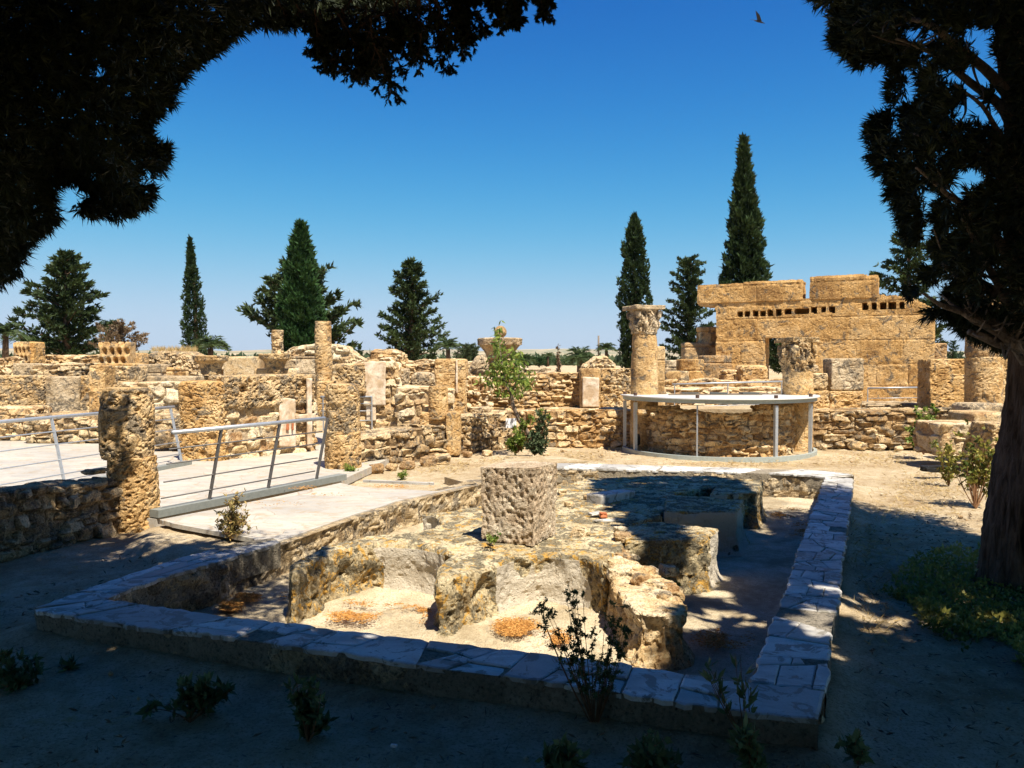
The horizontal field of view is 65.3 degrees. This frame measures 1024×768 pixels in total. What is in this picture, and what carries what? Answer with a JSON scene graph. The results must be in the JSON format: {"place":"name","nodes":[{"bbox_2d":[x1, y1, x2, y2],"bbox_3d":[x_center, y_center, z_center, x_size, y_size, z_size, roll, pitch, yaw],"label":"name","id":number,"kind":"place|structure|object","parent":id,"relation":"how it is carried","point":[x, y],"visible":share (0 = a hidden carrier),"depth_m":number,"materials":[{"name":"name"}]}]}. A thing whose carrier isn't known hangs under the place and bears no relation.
{"place":"outdoors","nodes":[
{"label":"outdoors","id":0,"kind":"place"},
{"bbox_2d":[98,342,135,362],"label":"carved block","id":1,"kind":"structure","parent":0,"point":[117,352],"depth_m":17.93,"materials":[{"name":"stone"}]},
{"bbox_2d":[154,412,180,449],"bbox_3d":[-5.917,0.813,14.077,0.642,0.626,1.016,0,2,0],"label":"wall footing","id":2,"kind":"object","parent":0,"point":[163,437],"depth_m":13.63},
{"bbox_2d":[160,483,476,541],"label":"paved terrace","id":3,"kind":"structure","parent":0,"point":[285,521],"depth_m":8.02,"materials":[{"name":"stone"}]},
{"bbox_2d":[214,488,256,540],"bbox_3d":[-2.429,1.134,6.947,0.366,0.486,0.312,-1,2,-41],"label":"spurge plant","id":4,"kind":"object","parent":3,"relation":"on","point":[233,519],"visible":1,"depth_m":6.92,"materials":[{"name":"green plant"}]},
{"bbox_2d":[0,348,1001,358],"bbox_3d":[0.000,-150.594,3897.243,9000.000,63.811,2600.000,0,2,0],"label":"hills","id":5,"kind":"structure","parent":0,"point":[439,352],"depth_m":3280.12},
{"bbox_2d":[0,0,1007,350],"label":"sky","id":6,"kind":"structure","parent":0,"point":[516,178],"materials":[{"name":"blue"}]},
{"bbox_2d":[0,365,1023,767],"bbox_3d":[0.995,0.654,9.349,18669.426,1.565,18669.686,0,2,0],"label":"ground","id":7,"kind":"structure","parent":0,"point":[40,719],"depth_m":3.94,"materials":[{"name":"soil"}]},
{"bbox_2d":[0,321,31,357],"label":"palm tree","id":8,"kind":"object","parent":7,"relation":"on","point":[6,331],"visible":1,"depth_m":35.86,"materials":[{"name":"green plant"}]},
{"bbox_2d":[0,646,50,694],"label":"leafy plant","id":9,"kind":"object","parent":7,"relation":"on","point":[13,677],"visible":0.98,"depth_m":4.10,"materials":[{"name":"green plant"}]},
{"bbox_2d":[0,405,51,440],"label":"rubble wall","id":10,"kind":"structure","parent":7,"relation":"on","point":[12,412],"depth_m":15.45,"materials":[{"name":"stone"}]},
{"bbox_2d":[0,375,57,405],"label":"stone block","id":11,"kind":"structure","parent":7,"relation":"on","point":[22,389],"depth_m":16.62,"materials":[{"name":"stone"}]},
{"bbox_2d":[45,376,81,411],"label":"stone slab","id":12,"kind":"structure","parent":11,"relation":"on","point":[63,393],"depth_m":16.72,"materials":[{"name":"grey stone"}]},
{"bbox_2d":[0,477,122,562],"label":"rubble wall","id":13,"kind":"structure","parent":7,"relation":"on","point":[36,516],"depth_m":7.13,"materials":[{"name":"stone"}]},
{"bbox_2d":[7,248,117,354],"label":"conifer tree","id":14,"kind":"object","parent":7,"relation":"on","point":[64,308],"visible":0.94,"depth_m":43.39,"materials":[{"name":"green plant"}]},
{"bbox_2d":[30,362,97,375],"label":"rubble wall","id":15,"kind":"structure","parent":7,"relation":"on","point":[70,369],"depth_m":18.41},
{"bbox_2d":[45,354,99,363],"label":"rubble wall","id":16,"kind":"structure","parent":7,"relation":"on","point":[60,359],"depth_m":20.01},
{"bbox_2d":[87,319,149,350],"bbox_3d":[-16.652,-1.650,34.062,2.500,2.338,2.482,0,2,0],"label":"dead conifer","id":17,"kind":"object","parent":7,"relation":"on","point":[120,332],"visible":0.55,"depth_m":33.82,"materials":[{"name":"brown plant"}]},
{"bbox_2d":[115,366,147,386],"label":"stone block","id":18,"kind":"structure","parent":7,"relation":"on","point":[131,373],"depth_m":15.92,"materials":[{"name":"stone"}]},
{"bbox_2d":[136,353,148,363],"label":"stone block","id":19,"kind":"structure","parent":7,"relation":"on","point":[142,357],"depth_m":18.34,"materials":[{"name":"stone"}]},
{"bbox_2d":[121,381,181,413],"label":"plastered wall","id":20,"kind":"structure","parent":7,"relation":"on","point":[164,393],"depth_m":14.62,"materials":[{"name":"stone"}]},
{"bbox_2d":[147,376,208,380],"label":"stone slab","id":21,"kind":"structure","parent":7,"relation":"on","point":[168,378],"depth_m":16.21,"materials":[{"name":"grey stone"}]},
{"bbox_2d":[192,355,228,373],"bbox_3d":[-6.367,-0.408,16.894,0.723,0.397,0.728,0,2,0],"label":"column capital","id":22,"kind":"object","parent":21,"relation":"on","point":[210,364],"visible":1,"depth_m":16.69,"materials":[{"name":"stone"}]},
{"bbox_2d":[148,350,219,376],"bbox_3d":[-8.330,-0.291,20.095,1.609,1.117,1.533,0,2,0],"label":"rubble mound","id":23,"kind":"object","parent":7,"relation":"on","point":[175,358],"visible":0.19,"depth_m":19.41,"materials":[{"name":"stone"}]},
{"bbox_2d":[135,670,236,722],"bbox_3d":[-1.535,1.462,3.791,0.452,0.280,0.246,0,2,0],"label":"leafy plant","id":24,"kind":"object","parent":7,"relation":"on","point":[201,694],"visible":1,"depth_m":3.74,"materials":[{"name":"green plant"}]},
{"bbox_2d":[178,234,207,354],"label":"cypress tree","id":25,"kind":"object","parent":7,"relation":"on","point":[192,286],"visible":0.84,"depth_m":41.67,"materials":[{"name":"green plant"}]},
{"bbox_2d":[0,433,388,527],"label":"paved corridor","id":26,"kind":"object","parent":7,"relation":"on","point":[44,454],"visible":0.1,"depth_m":11.34,"materials":[{"name":"stone"}]},
{"bbox_2d":[23,410,98,443],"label":"bench wall","id":27,"kind":"structure","parent":26,"relation":"on","point":[36,426],"depth_m":14.93,"materials":[{"name":"stone"}]},
{"bbox_2d":[0,406,191,485],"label":"railing","id":28,"kind":"object","parent":26,"relation":"on","point":[159,467],"visible":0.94,"depth_m":9.84,"materials":[{"name":"metal"}]},
{"bbox_2d":[88,365,115,411],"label":"pier","id":29,"kind":"structure","parent":26,"relation":"on","point":[101,377],"depth_m":15.12,"materials":[{"name":"stone"}]},
{"bbox_2d":[97,387,160,533],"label":"stone column","id":30,"kind":"structure","parent":26,"relation":"on","point":[126,426],"depth_m":7.77,"materials":[{"name":"stone"}]},
{"bbox_2d":[178,380,228,460],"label":"pier","id":31,"kind":"structure","parent":26,"relation":"on","point":[201,404],"depth_m":12.34,"materials":[{"name":"stone"}]},
{"bbox_2d":[149,417,346,517],"bbox_3d":[-2.800,0.848,9.066,0.265,0.858,2.830,1,2,28],"label":"railing","id":32,"kind":"object","parent":26,"relation":"on","point":[190,506],"visible":1,"depth_m":8.77,"materials":[{"name":"metal"}]},
{"bbox_2d":[224,378,318,458],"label":"corridor wall","id":33,"kind":"structure","parent":26,"relation":"on","point":[287,409],"depth_m":13.14,"materials":[{"name":"beige stone"}]},
{"bbox_2d":[208,374,314,409],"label":"stone block","id":34,"kind":"structure","parent":33,"relation":"on","point":[244,391],"depth_m":12.90,"materials":[{"name":"stone"}]},
{"bbox_2d":[324,383,361,469],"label":"stone column","id":35,"kind":"structure","parent":26,"relation":"on","point":[343,445],"depth_m":11.41,"materials":[{"name":"stone"}]},
{"bbox_2d":[190,334,231,354],"bbox_3d":[-14.318,-1.525,38.022,2.073,1.711,2.116,0,2,0],"label":"palm tree","id":36,"kind":"object","parent":7,"relation":"on","point":[209,343],"visible":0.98,"depth_m":37.73,"materials":[{"name":"green plant"}]},
{"bbox_2d":[223,356,263,374],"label":"plastered wall","id":37,"kind":"structure","parent":7,"relation":"on","point":[239,365],"depth_m":17.59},
{"bbox_2d":[254,368,300,373],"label":"plastered wall","id":38,"kind":"structure","parent":7,"relation":"on","point":[286,370],"depth_m":17.00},
{"bbox_2d":[258,353,290,372],"bbox_3d":[-5.020,-0.437,16.892,0.683,0.415,0.672,0,2,0],"label":"column capital","id":39,"kind":"object","parent":38,"relation":"on","point":[274,363],"visible":1,"depth_m":16.71,"materials":[{"name":"stone"}]},
{"bbox_2d":[0,0,557,294],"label":"overhanging cypress","id":40,"kind":"object","parent":7,"relation":"on","point":[48,153],"visible":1,"depth_m":3.45,"materials":[{"name":"green plant"}]},
{"bbox_2d":[270,218,327,351],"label":"cypress tree","id":41,"kind":"object","parent":7,"relation":"on","point":[300,311],"visible":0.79,"depth_m":45.13,"materials":[{"name":"green plant"}]},
{"bbox_2d":[235,255,364,349],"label":"conifer tree","id":42,"kind":"object","parent":7,"relation":"on","point":[273,282],"visible":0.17,"depth_m":51.06,"materials":[{"name":"green plant"}]},
{"bbox_2d":[285,356,315,384],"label":"wall","id":43,"kind":"structure","parent":7,"relation":"on","point":[305,364],"depth_m":17.59,"materials":[{"name":"grey stone"}]},
{"bbox_2d":[281,672,338,741],"bbox_3d":[-0.892,1.427,3.530,0.219,0.327,0.211,1,2,40],"label":"leafy plant","id":44,"kind":"object","parent":7,"relation":"on","point":[311,718],"visible":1,"depth_m":3.52,"materials":[{"name":"green plant"}]},
{"bbox_2d":[331,344,366,380],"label":"rubble wall","id":45,"kind":"structure","parent":7,"relation":"on","point":[343,354],"depth_m":17.99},
{"bbox_2d":[334,357,403,430],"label":"plastered wall","id":46,"kind":"structure","parent":7,"relation":"on","point":[383,378],"depth_m":14.69,"materials":[{"name":"beige paint"}]},
{"bbox_2d":[317,381,335,416],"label":"stone block","id":47,"kind":"structure","parent":46,"relation":"on","point":[321,386],"depth_m":14.62,"materials":[{"name":"stone"}]},
{"bbox_2d":[314,321,331,398],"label":"broken column","id":48,"kind":"structure","parent":47,"relation":"on","point":[323,357],"depth_m":15.06,"materials":[{"name":"stone"}]},
{"bbox_2d":[335,363,366,393],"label":"stone block","id":49,"kind":"structure","parent":46,"relation":"on","point":[350,373],"depth_m":14.41,"materials":[{"name":"stone"}]},
{"bbox_2d":[360,426,425,464],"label":"front wall","id":50,"kind":"structure","parent":7,"relation":"on","point":[398,445],"depth_m":12.79,"materials":[{"name":"stone"}]},
{"bbox_2d":[375,256,450,360],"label":"conifer tree","id":51,"kind":"object","parent":7,"relation":"on","point":[412,310],"visible":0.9,"depth_m":43.56,"materials":[{"name":"green plant"}]},
{"bbox_2d":[400,424,447,456],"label":"front wall","id":52,"kind":"structure","parent":7,"relation":"on","point":[434,439],"depth_m":13.58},
{"bbox_2d":[420,411,445,425],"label":"stone block","id":53,"kind":"structure","parent":52,"relation":"on","point":[424,418],"depth_m":13.83,"materials":[{"name":"stone"}]},
{"bbox_2d":[428,386,448,418],"bbox_3d":[-1.285,0.320,13.917,0.361,0.569,0.363,0,2,0],"label":"half drum","id":54,"kind":"object","parent":53,"relation":"on","point":[438,408],"visible":0.98,"depth_m":13.77,"materials":[{"name":"stone"}]},
{"bbox_2d":[34,463,853,750],"bbox_3d":[0.800,1.487,7.539,7.420,0.627,8.390,0,2,0],"label":"sunken garden basin","id":55,"kind":"object","parent":7,"relation":"on","point":[724,552],"visible":0.86,"depth_m":5.60,"materials":[{"name":"grey stone"}]},
{"bbox_2d":[215,506,807,650],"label":"needle litter","id":56,"kind":"object","parent":55,"relation":"on","point":[511,627],"visible":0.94,"depth_m":5.43,"materials":[{"name":"orange plant"}]},
{"bbox_2d":[480,461,557,546],"bbox_3d":[0.060,0.944,6.451,0.492,0.619,0.463,1,2,26],"label":"chiselled block","id":57,"kind":"object","parent":55,"relation":"on","point":[519,498],"depth_m":6.28,"materials":[{"name":"stone"}]},
{"bbox_2d":[587,489,634,503],"bbox_3d":[1.026,1.191,8.245,0.196,0.190,0.660,1,2,39],"label":"stone slab","id":58,"kind":"object","parent":55,"relation":"on","point":[605,497],"depth_m":8.09,"materials":[{"name":"grey stone"}]},
{"bbox_2d":[445,411,460,455],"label":"pier","id":59,"kind":"structure","parent":7,"relation":"on","point":[453,428],"depth_m":13.74,"materials":[{"name":"stone"}]},
{"bbox_2d":[445,410,518,454],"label":"front wall","id":60,"kind":"structure","parent":7,"relation":"on","point":[480,432],"depth_m":14.55,"materials":[{"name":"stone"}]},
{"bbox_2d":[394,384,454,425],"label":"rubble wall","id":61,"kind":"structure","parent":60,"relation":"on","point":[411,401],"depth_m":14.23,"materials":[{"name":"stone"}]},
{"bbox_2d":[434,359,467,412],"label":"square pier","id":62,"kind":"structure","parent":60,"relation":"on","point":[450,373],"depth_m":14.91,"materials":[{"name":"stone"}]},
{"bbox_2d":[466,376,494,411],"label":"rubble wall","id":63,"kind":"structure","parent":60,"relation":"on","point":[477,395],"depth_m":15.42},
{"bbox_2d":[477,326,521,410],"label":"ball topped pillar","id":64,"kind":"structure","parent":7,"relation":"on","point":[500,403],"depth_m":15.81,"materials":[{"name":"grey stone"}]},
{"bbox_2d":[0,348,1002,365],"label":"distant thicket","id":65,"kind":"object","parent":7,"relation":"on","point":[616,359],"visible":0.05,"depth_m":105.22,"materials":[{"name":"green plant"}]},
{"bbox_2d":[473,320,536,439],"bbox_3d":[-0.121,0.025,13.771,1.150,2.239,1.218,0,2,0],"label":"tree","id":66,"kind":"object","parent":7,"relation":"on","point":[514,374],"visible":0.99,"depth_m":13.64,"materials":[{"name":"green plant"}]},
{"bbox_2d":[0,512,1023,767],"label":"leaf litter","id":67,"kind":"object","parent":7,"relation":"on","point":[604,732],"visible":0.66,"depth_m":3.83,"materials":[{"name":"brown plant"}]},
{"bbox_2d":[505,408,554,455],"bbox_3d":[0.295,0.793,13.319,0.838,0.824,0.399,0,2,0],"label":"bush","id":68,"kind":"object","parent":7,"relation":"on","point":[519,438],"visible":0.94,"depth_m":13.30,"materials":[{"name":"green plant"}]},
{"bbox_2d":[523,409,549,455],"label":"bush","id":69,"kind":"object","parent":7,"relation":"on","point":[535,443],"visible":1,"depth_m":13.20,"materials":[{"name":"green plant"}]},
{"bbox_2d":[514,372,578,409],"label":"coursed wall","id":70,"kind":"structure","parent":7,"relation":"on","point":[557,389],"depth_m":17.41,"materials":[{"name":"stone"}]},
{"bbox_2d":[534,731,591,767],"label":"leafy plant","id":71,"kind":"object","parent":7,"relation":"on","point":[556,754],"visible":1,"depth_m":3.04,"materials":[{"name":"green plant"}]},
{"bbox_2d":[516,407,630,448],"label":"front wall","id":72,"kind":"structure","parent":7,"relation":"on","point":[598,428],"depth_m":15.34,"materials":[{"name":"stone"}]},
{"bbox_2d":[561,345,594,371],"bbox_3d":[2.171,-0.711,25.957,1.429,1.115,1.415,0,2,0],"label":"palm tree","id":73,"kind":"object","parent":7,"relation":"on","point":[579,355],"visible":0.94,"depth_m":25.79,"materials":[{"name":"green plant"}]},
{"bbox_2d":[530,584,633,722],"bbox_3d":[0.307,1.231,3.590,0.474,0.688,0.185,0,2,0],"label":"slender shrub","id":74,"kind":"object","parent":7,"relation":"on","point":[585,687],"visible":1,"depth_m":3.59,"materials":[{"name":"green plant"}]},
{"bbox_2d":[579,368,600,407],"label":"plastered pier","id":75,"kind":"structure","parent":7,"relation":"on","point":[589,387],"depth_m":16.96,"materials":[{"name":"paint"}]},
{"bbox_2d":[599,368,630,407],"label":"stone block","id":76,"kind":"structure","parent":7,"relation":"on","point":[615,383],"depth_m":17.12,"materials":[{"name":"stone"}]},
{"bbox_2d":[615,211,653,367],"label":"cypress tree","id":77,"kind":"object","parent":7,"relation":"on","point":[632,248],"visible":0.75,"depth_m":43.48,"materials":[{"name":"green plant"}]},
{"bbox_2d":[622,304,665,451],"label":"carved column","id":78,"kind":"structure","parent":7,"relation":"on","point":[644,324],"depth_m":14.73,"materials":[{"name":"stone"}]},
{"bbox_2d":[616,728,684,767],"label":"leafy plant","id":79,"kind":"object","parent":7,"relation":"on","point":[649,753],"visible":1,"depth_m":3.07,"materials":[{"name":"green plant"}]},
{"bbox_2d":[665,371,688,380],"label":"stone block","id":80,"kind":"structure","parent":7,"relation":"on","point":[681,375],"depth_m":18.19,"materials":[{"name":"stone"}]},
{"bbox_2d":[676,359,703,379],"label":"stone block","id":81,"kind":"structure","parent":80,"relation":"on","point":[694,368],"depth_m":18.59,"materials":[{"name":"stone"}]},
{"bbox_2d":[658,254,715,359],"bbox_3d":[8.473,-3.264,37.923,3.150,5.831,2.673,0,2,0],"label":"conifer tree","id":82,"kind":"object","parent":7,"relation":"on","point":[688,269],"visible":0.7,"depth_m":37.69,"materials":[{"name":"green plant"}]},
{"bbox_2d":[681,342,709,358],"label":"stone block","id":83,"kind":"structure","parent":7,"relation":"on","point":[695,350],"depth_m":20.18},
{"bbox_2d":[620,391,819,462],"bbox_3d":[3.839,0.722,14.089,3.620,1.115,1.841,0,2,0],"label":"railing","id":84,"kind":"object","parent":7,"relation":"on","point":[741,399],"visible":0.94,"depth_m":13.60,"materials":[{"name":"metal"}]},
{"bbox_2d":[645,403,796,456],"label":"well wall","id":85,"kind":"structure","parent":7,"relation":"on","point":[743,434],"depth_m":13.78,"materials":[{"name":"stone"}]},
{"bbox_2d":[698,653,758,729],"bbox_3d":[0.919,1.363,3.407,0.280,0.434,0.142,0,2,0],"label":"oleander shoot","id":86,"kind":"object","parent":7,"relation":"on","point":[741,693],"visible":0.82,"depth_m":3.40,"materials":[{"name":"green plant"}]},
{"bbox_2d":[718,131,773,283],"bbox_3d":[11.618,-6.570,39.781,3.022,11.917,2.999,0,2,0],"label":"cypress tree","id":87,"kind":"object","parent":7,"relation":"on","point":[745,245],"visible":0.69,"depth_m":39.33,"materials":[{"name":"green plant"}]},
{"bbox_2d":[726,712,770,767],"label":"leafy plant","id":88,"kind":"object","parent":7,"relation":"on","point":[748,749],"visible":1,"depth_m":3.02,"materials":[{"name":"green plant"}]},
{"bbox_2d":[774,337,819,451],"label":"carved column","id":89,"kind":"structure","parent":7,"relation":"on","point":[797,357],"depth_m":14.57,"materials":[{"name":"stone"}]},
{"bbox_2d":[697,274,934,401],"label":"ashlar wall","id":90,"kind":"structure","parent":7,"relation":"on","point":[859,316],"depth_m":18.34,"materials":[{"name":"stone"}]},
{"bbox_2d":[834,727,874,766],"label":"leafy plant","id":91,"kind":"object","parent":7,"relation":"on","point":[856,748],"visible":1,"depth_m":3.14,"materials":[{"name":"green plant"}]},
{"bbox_2d":[813,407,923,448],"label":"front wall","id":92,"kind":"structure","parent":7,"relation":"on","point":[870,427],"depth_m":15.01,"materials":[{"name":"stone"}]},
{"bbox_2d":[869,220,950,344],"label":"conifer tree","id":93,"kind":"object","parent":7,"relation":"on","point":[910,265],"visible":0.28,"depth_m":41.61,"materials":[{"name":"green plant"}]},
{"bbox_2d":[804,0,1023,595],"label":"leaning cypress","id":94,"kind":"object","parent":7,"relation":"on","point":[982,217],"visible":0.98,"depth_m":5.68,"materials":[{"name":"green plant"}]},
{"bbox_2d":[921,407,951,419],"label":"front wall","id":95,"kind":"structure","parent":7,"relation":"on","point":[943,415],"depth_m":14.54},
{"bbox_2d":[951,402,1002,411],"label":"stone slab","id":96,"kind":"structure","parent":95,"relation":"on","point":[989,406],"depth_m":13.65,"materials":[{"name":"grey stone"}]},
{"bbox_2d":[917,359,964,407],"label":"wall block","id":97,"kind":"structure","parent":7,"relation":"on","point":[940,383],"depth_m":15.42,"materials":[{"name":"stone"}]},
{"bbox_2d":[912,420,971,458],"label":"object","id":98,"kind":"structure","parent":7,"relation":"on","point":[925,432],"depth_m":12.17,"materials":[{"name":"stone"}]},
{"bbox_2d":[970,421,1000,458],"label":"stone block","id":99,"kind":"structure","parent":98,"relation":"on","point":[991,430],"depth_m":11.66,"materials":[{"name":"stone"}]},
{"bbox_2d":[929,439,957,485],"bbox_3d":[5.705,1.046,10.545,0.409,0.647,0.301,-1,2,-19],"label":"rose bush","id":100,"kind":"object","parent":7,"relation":"on","point":[948,477],"visible":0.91,"depth_m":10.55,"materials":[{"name":"green plant"}]},
{"bbox_2d":[879,541,1023,669],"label":"ground cover","id":101,"kind":"object","parent":7,"relation":"on","point":[964,622],"visible":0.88,"depth_m":5.41,"materials":[{"name":"green plant"}]},
{"bbox_2d":[947,419,997,508],"bbox_3d":[5.248,0.903,9.054,0.633,1.022,0.499,-1,2,-38],"label":"rose bush","id":102,"kind":"object","parent":7,"relation":"on","point":[974,481],"visible":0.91,"depth_m":8.99,"materials":[{"name":"green plant"}]},
{"bbox_2d":[948,410,1000,421],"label":"stone slab","id":103,"kind":"structure","parent":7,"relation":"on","point":[979,415],"depth_m":12.82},
{"bbox_2d":[444,456,587,485],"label":"paved terrace","id":104,"kind":"structure","parent":0,"point":[456,478],"depth_m":12.33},
{"bbox_2d":[665,405,751,412],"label":"terrace floor","id":105,"kind":"structure","parent":0,"point":[727,409],"depth_m":16.20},
{"bbox_2d":[698,355,731,379],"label":"stone block","id":106,"kind":"structure","parent":105,"relation":"on","point":[714,365],"depth_m":19.19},
{"bbox_2d":[664,386,780,404],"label":"rubble wall","id":107,"kind":"structure","parent":105,"relation":"on","point":[708,390],"depth_m":17.42,"materials":[{"name":"stone"}]},
{"bbox_2d":[664,378,782,387],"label":"rubble wall","id":108,"kind":"structure","parent":105,"relation":"on","point":[668,382],"depth_m":17.92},
{"bbox_2d":[735,365,767,380],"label":"stone block","id":109,"kind":"structure","parent":108,"relation":"on","point":[746,372],"depth_m":18.31,"materials":[{"name":"stone"}]},
{"bbox_2d":[827,390,862,407],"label":"stone block","id":110,"kind":"structure","parent":105,"relation":"on","point":[844,399],"depth_m":15.68,"materials":[{"name":"stone"}]},
{"bbox_2d":[823,358,863,390],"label":"stone block","id":111,"kind":"structure","parent":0,"point":[845,374],"depth_m":15.71,"materials":[{"name":"grey stone"}]},
{"bbox_2d":[964,299,1003,403],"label":"tall column","id":112,"kind":"structure","parent":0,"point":[984,376],"depth_m":14.07,"materials":[{"name":"stone"}]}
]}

